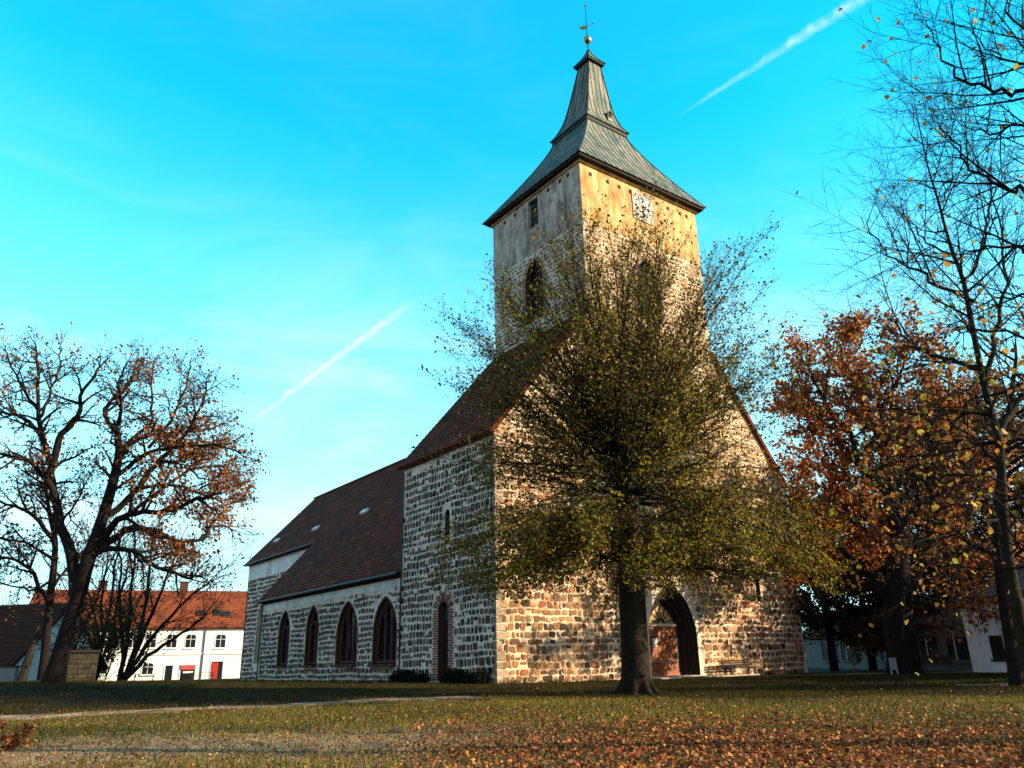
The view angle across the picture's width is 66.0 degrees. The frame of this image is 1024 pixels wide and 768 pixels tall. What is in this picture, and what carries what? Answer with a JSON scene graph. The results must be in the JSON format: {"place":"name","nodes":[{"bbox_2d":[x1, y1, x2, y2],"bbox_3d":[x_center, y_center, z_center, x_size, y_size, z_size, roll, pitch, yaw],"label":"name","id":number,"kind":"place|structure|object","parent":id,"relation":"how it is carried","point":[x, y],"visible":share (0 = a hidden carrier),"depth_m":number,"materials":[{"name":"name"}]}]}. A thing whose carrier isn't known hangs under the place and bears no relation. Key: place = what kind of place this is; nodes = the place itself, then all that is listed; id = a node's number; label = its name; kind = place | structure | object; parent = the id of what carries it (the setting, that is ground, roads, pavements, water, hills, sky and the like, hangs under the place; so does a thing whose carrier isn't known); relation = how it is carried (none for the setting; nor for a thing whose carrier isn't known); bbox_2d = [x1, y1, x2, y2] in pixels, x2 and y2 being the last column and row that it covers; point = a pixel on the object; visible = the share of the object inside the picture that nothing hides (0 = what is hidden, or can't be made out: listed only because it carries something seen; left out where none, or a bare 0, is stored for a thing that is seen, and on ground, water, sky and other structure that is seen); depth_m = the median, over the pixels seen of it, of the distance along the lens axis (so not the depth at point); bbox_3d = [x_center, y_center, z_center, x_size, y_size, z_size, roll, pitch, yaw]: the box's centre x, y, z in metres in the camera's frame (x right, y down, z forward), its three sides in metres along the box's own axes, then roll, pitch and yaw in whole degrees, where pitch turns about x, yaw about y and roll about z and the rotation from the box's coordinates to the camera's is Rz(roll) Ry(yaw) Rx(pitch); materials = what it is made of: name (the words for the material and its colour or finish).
{"place":"outdoors","nodes":[
{"label":"outdoors","id":0,"kind":"place"},
{"bbox_2d":[0,696,481,719],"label":"path","id":1,"kind":"structure","parent":0,"point":[26,716],"depth_m":19.51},
{"bbox_2d":[0,667,1023,767],"bbox_3d":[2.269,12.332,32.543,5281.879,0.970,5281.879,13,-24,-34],"label":"ground","id":2,"kind":"structure","parent":0,"point":[812,671],"depth_m":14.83,"materials":[{"name":"plant"}]},
{"bbox_2d":[0,665,20,681],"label":"garden wall","id":3,"kind":"structure","parent":2,"relation":"on","point":[8,673],"depth_m":42.04,"materials":[{"name":"paint"}]},
{"bbox_2d":[0,718,40,751],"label":"leaf bush","id":4,"kind":"object","parent":2,"relation":"on","point":[15,738],"visible":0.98,"depth_m":11.46,"materials":[{"name":"brown plant"}]},
{"bbox_2d":[17,626,39,681],"bbox_3d":[-25.116,14.140,40.834,0.646,3.092,0.449,4,-20,-13],"label":"timber post","id":5,"kind":"object","parent":2,"relation":"on","point":[25,667],"visible":0.79,"depth_m":40.74,"materials":[{"name":"wood"}]},
{"bbox_2d":[0,603,108,680],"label":"barn","id":6,"kind":"structure","parent":2,"relation":"on","point":[14,639],"depth_m":56.95,"materials":[{"name":"tile"}]},
{"bbox_2d":[0,438,124,680],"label":"oak tree","id":7,"kind":"object","parent":2,"relation":"on","point":[51,582],"visible":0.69,"depth_m":38.08,"materials":[{"name":"brown plant"}]},
{"bbox_2d":[66,650,100,680],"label":"stone block","id":8,"kind":"structure","parent":2,"relation":"on","point":[82,665],"depth_m":38.52,"materials":[{"name":"beige stone"}]},
{"bbox_2d":[39,495,136,649],"bbox_3d":[-29.723,13.578,53.387,5.877,13.451,7.858,-1,-20,-1],"label":"birch tree","id":9,"kind":"object","parent":2,"relation":"on","point":[68,580],"visible":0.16,"depth_m":53.99,"materials":[{"name":"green plant"}]},
{"bbox_2d":[26,585,168,680],"bbox_3d":[-22.024,13.631,42.728,6.927,5.240,5.571,13,-24,-34],"label":"shrub","id":10,"kind":"object","parent":2,"relation":"on","point":[111,640],"visible":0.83,"depth_m":42.76,"materials":[{"name":"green plant"}]},
{"bbox_2d":[43,470,181,679],"bbox_3d":[-24.640,11.193,47.539,7.061,13.563,8.157,13,-24,-34],"label":"maple tree","id":11,"kind":"object","parent":2,"relation":"on","point":[125,573],"visible":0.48,"depth_m":47.37,"materials":[{"name":"brown plant"}]},
{"bbox_2d":[0,322,269,682],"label":"oak tree","id":12,"kind":"object","parent":2,"relation":"on","point":[101,540],"visible":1,"depth_m":33.99,"materials":[{"name":"brown plant"}]},
{"bbox_2d":[30,580,246,680],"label":"town house","id":13,"kind":"structure","parent":2,"relation":"on","point":[216,648],"depth_m":99.00,"materials":[{"name":"white paint"}]},
{"bbox_2d":[129,636,136,648],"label":"window","id":14,"kind":"structure","parent":13,"relation":"in","point":[130,645],"depth_m":96.21,"materials":[{"name":"white paint"}]},
{"bbox_2d":[140,662,153,675],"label":"window","id":15,"kind":"structure","parent":13,"relation":"in","point":[144,671],"depth_m":95.91,"materials":[{"name":"white paint"}]},
{"bbox_2d":[145,634,156,648],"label":"window","id":16,"kind":"structure","parent":13,"relation":"in","point":[154,640],"depth_m":97.01,"materials":[{"name":"white paint"}]},
{"bbox_2d":[163,664,173,679],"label":"doorway","id":17,"kind":"structure","parent":13,"relation":"in","point":[168,668],"depth_m":96.55,"materials":[{"name":"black paint"}]},
{"bbox_2d":[164,634,177,648],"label":"window","id":18,"kind":"structure","parent":13,"relation":"in","point":[173,645],"depth_m":97.68,"materials":[{"name":"white paint"}]},
{"bbox_2d":[184,634,196,648],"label":"window","id":19,"kind":"structure","parent":13,"relation":"in","point":[190,639],"depth_m":98.45,"materials":[{"name":"white paint"}]},
{"bbox_2d":[209,660,223,678],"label":"door","id":20,"kind":"structure","parent":13,"relation":"in","point":[217,666],"depth_m":98.38,"materials":[{"name":"red paint"}]},
{"bbox_2d":[214,634,225,648],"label":"window","id":21,"kind":"structure","parent":13,"relation":"in","point":[220,639],"depth_m":99.59,"materials":[{"name":"white paint"}]},
{"bbox_2d":[133,674,155,679],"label":"picnic table","id":22,"kind":"object","parent":2,"relation":"on","point":[153,676],"visible":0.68,"depth_m":93.13,"materials":[{"name":"wood"}]},
{"bbox_2d":[92,471,263,680],"bbox_3d":[-22.212,12.789,52.642,11.143,14.151,5.869,1,-20,-8],"label":"maple tree","id":23,"kind":"object","parent":2,"relation":"on","point":[137,646],"visible":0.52,"depth_m":51.21,"materials":[{"name":"brown plant"}]},
{"bbox_2d":[189,672,215,679],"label":"picnic table","id":24,"kind":"object","parent":2,"relation":"on","point":[192,675],"visible":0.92,"depth_m":95.38,"materials":[{"name":"wood"}]},
{"bbox_2d":[387,669,431,682],"bbox_3d":[-5.472,15.549,41.772,0.847,0.865,3.572,13,-24,-34],"label":"hedge","id":25,"kind":"object","parent":2,"relation":"on","point":[405,675],"visible":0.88,"depth_m":41.52,"materials":[{"name":"green plant"}]},
{"bbox_2d":[438,666,491,683],"bbox_3d":[-2.291,13.998,37.718,0.846,0.931,3.730,13,-24,-34],"label":"hedge","id":26,"kind":"object","parent":2,"relation":"on","point":[451,675],"visible":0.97,"depth_m":37.24,"materials":[{"name":"green plant"}]},
{"bbox_2d":[0,679,1023,767],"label":"fallen leaves","id":27,"kind":"object","parent":2,"relation":"on","point":[773,742],"visible":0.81,"depth_m":10.79,"materials":[{"name":"brown plant"}]},
{"bbox_2d":[239,5,807,683],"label":"church","id":28,"kind":"structure","parent":2,"relation":"on","point":[339,577],"depth_m":49.50,"materials":[{"name":"stone"}]},
{"bbox_2d":[253,604,261,662],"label":"choir window","id":29,"kind":"structure","parent":28,"relation":"in","point":[261,604],"depth_m":77.10,"materials":[{"name":"red brick"}]},
{"bbox_2d":[272,611,289,667],"bbox_3d":[-16.867,18.877,58.407,0.700,4.075,2.276,13,-24,-34],"label":"aisle window","id":30,"kind":"structure","parent":28,"relation":"in","point":[286,626],"depth_m":58.77,"materials":[{"name":"red brick"}]},
{"bbox_2d":[300,605,318,666],"bbox_3d":[-13.769,17.392,54.435,0.700,4.075,2.278,13,-24,-34],"label":"aisle window","id":31,"kind":"structure","parent":28,"relation":"in","point":[314,624],"depth_m":54.78,"materials":[{"name":"red brick"}]},
{"bbox_2d":[330,601,357,666],"bbox_3d":[-10.465,15.881,50.176,0.700,4.003,3.234,13,-24,-34],"label":"aisle window","id":32,"kind":"structure","parent":28,"relation":"in","point":[349,631],"depth_m":50.60,"materials":[{"name":"red brick"}]},
{"bbox_2d":[367,596,396,666],"bbox_3d":[-7.424,14.492,46.255,0.700,3.980,3.119,13,-24,-34],"label":"aisle window","id":33,"kind":"structure","parent":28,"relation":"in","point":[386,646],"depth_m":46.61,"materials":[{"name":"red brick"}]},
{"bbox_2d":[428,590,453,683],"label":"side door","id":34,"kind":"structure","parent":28,"relation":"in","point":[446,628],"depth_m":40.89,"materials":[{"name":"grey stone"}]},
{"bbox_2d":[531,199,537,227],"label":"sound window","id":35,"kind":"structure","parent":28,"relation":"in","point":[534,205],"depth_m":54.28,"materials":[{"name":"black metal"}]},
{"bbox_2d":[408,169,863,694],"bbox_3d":[3.687,1.297,26.005,13.781,16.868,13.163,13,-24,-34],"label":"lime tree","id":36,"kind":"object","parent":2,"relation":"on","point":[625,431],"visible":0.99,"depth_m":23.89,"materials":[{"name":"green plant"}]},
{"bbox_2d":[718,660,758,674],"bbox_3d":[12.926,16.169,44.828,2.700,0.894,0.700,13,-24,-34],"label":"park bench","id":37,"kind":"object","parent":2,"relation":"on","point":[723,663],"visible":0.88,"depth_m":44.93,"materials":[{"name":"brown wood"}]},
{"bbox_2d":[783,475,887,670],"bbox_3d":[21.216,12.940,55.093,12.180,13.620,13.276,13,-24,-34],"label":"yew tree","id":38,"kind":"object","parent":2,"relation":"on","point":[811,619],"visible":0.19,"depth_m":52.14,"materials":[{"name":"green plant"}]},
{"bbox_2d":[805,525,930,669],"bbox_3d":[24.716,14.665,55.136,9.275,10.267,9.450,13,-24,-34],"label":"yew tree","id":39,"kind":"object","parent":2,"relation":"on","point":[872,662],"visible":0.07,"depth_m":53.89,"materials":[{"name":"green plant"}]},
{"bbox_2d":[721,0,1023,679],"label":"bare tree","id":40,"kind":"object","parent":2,"relation":"on","point":[1016,602],"visible":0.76,"depth_m":13.30,"materials":[{"name":"brown plant"}]},
{"bbox_2d":[741,292,1023,673],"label":"oak tree","id":41,"kind":"object","parent":2,"relation":"on","point":[904,651],"visible":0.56,"depth_m":42.96,"materials":[{"name":"brown plant"}]},
{"bbox_2d":[752,0,1023,601],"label":"bare tree","id":42,"kind":"object","parent":2,"relation":"on","point":[976,503],"visible":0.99,"depth_m":11.49,"materials":[{"name":"brown plant"}]},
{"bbox_2d":[802,584,981,670],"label":"cottage","id":43,"kind":"structure","parent":2,"relation":"on","point":[816,655],"depth_m":48.81,"materials":[{"name":"white paint"}]},
{"bbox_2d":[821,640,839,661],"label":"window","id":44,"kind":"structure","parent":43,"relation":"in","point":[823,644],"depth_m":67.20,"materials":[{"name":"white paint"}]},
{"bbox_2d":[839,642,856,661],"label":"window","id":45,"kind":"structure","parent":43,"relation":"in","point":[845,654],"depth_m":62.21,"materials":[{"name":"grey glass"}]},
{"bbox_2d":[880,639,885,662],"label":"window","id":46,"kind":"structure","parent":43,"relation":"in","point":[883,659],"depth_m":55.22,"materials":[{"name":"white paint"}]},
{"bbox_2d":[918,635,941,660],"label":"window","id":47,"kind":"structure","parent":43,"relation":"in","point":[923,643],"depth_m":48.36,"materials":[{"name":"black glass"}]},
{"bbox_2d":[945,634,970,662],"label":"window","id":48,"kind":"structure","parent":43,"relation":"in","point":[964,654],"depth_m":44.63,"materials":[{"name":"black glass"}]},
{"bbox_2d":[888,658,897,673],"bbox_3d":[19.080,14.157,39.410,0.340,0.900,0.070,-10,-21,23],"label":"sign board","id":49,"kind":"object","parent":2,"relation":"on","point":[893,663],"visible":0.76,"depth_m":39.42,"materials":[{"name":"concrete"}]},
{"bbox_2d":[811,387,1023,668],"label":"yew tree","id":50,"kind":"object","parent":2,"relation":"on","point":[871,645],"visible":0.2,"depth_m":50.72,"materials":[{"name":"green plant"}]},
{"bbox_2d":[834,307,1023,686],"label":"young oak","id":51,"kind":"object","parent":2,"relation":"on","point":[1015,671],"visible":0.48,"depth_m":23.98,"materials":[{"name":"orange plant"}]},
{"bbox_2d":[919,655,951,673],"bbox_3d":[20.728,13.769,38.495,1.347,0.944,0.700,-11,-22,25],"label":"park bench","id":52,"kind":"object","parent":2,"relation":"on","point":[946,658],"visible":0.91,"depth_m":38.69,"materials":[{"name":"brown wood"}]},
{"bbox_2d":[873,355,1023,616],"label":"yew tree","id":53,"kind":"object","parent":2,"relation":"on","point":[1018,483],"visible":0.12,"depth_m":52.15,"materials":[{"name":"green plant"}]},
{"bbox_2d":[953,563,1023,672],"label":"house","id":54,"kind":"structure","parent":2,"relation":"on","point":[988,654],"depth_m":38.67,"materials":[{"name":"white paint"}]},
{"bbox_2d":[988,635,1005,661],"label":"window","id":55,"kind":"structure","parent":54,"relation":"in","point":[997,646],"depth_m":37.55,"materials":[{"name":"black glass"}]},
{"bbox_2d":[0,0,1023,658],"label":"sky","id":56,"kind":"structure","parent":0,"point":[280,187],"materials":[{"name":"blue"}]},
{"bbox_2d":[953,683,1004,685],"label":"footpath","id":57,"kind":"structure","parent":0,"point":[977,684],"depth_m":23.74,"materials":[{"name":"grey concrete"}]}
]}

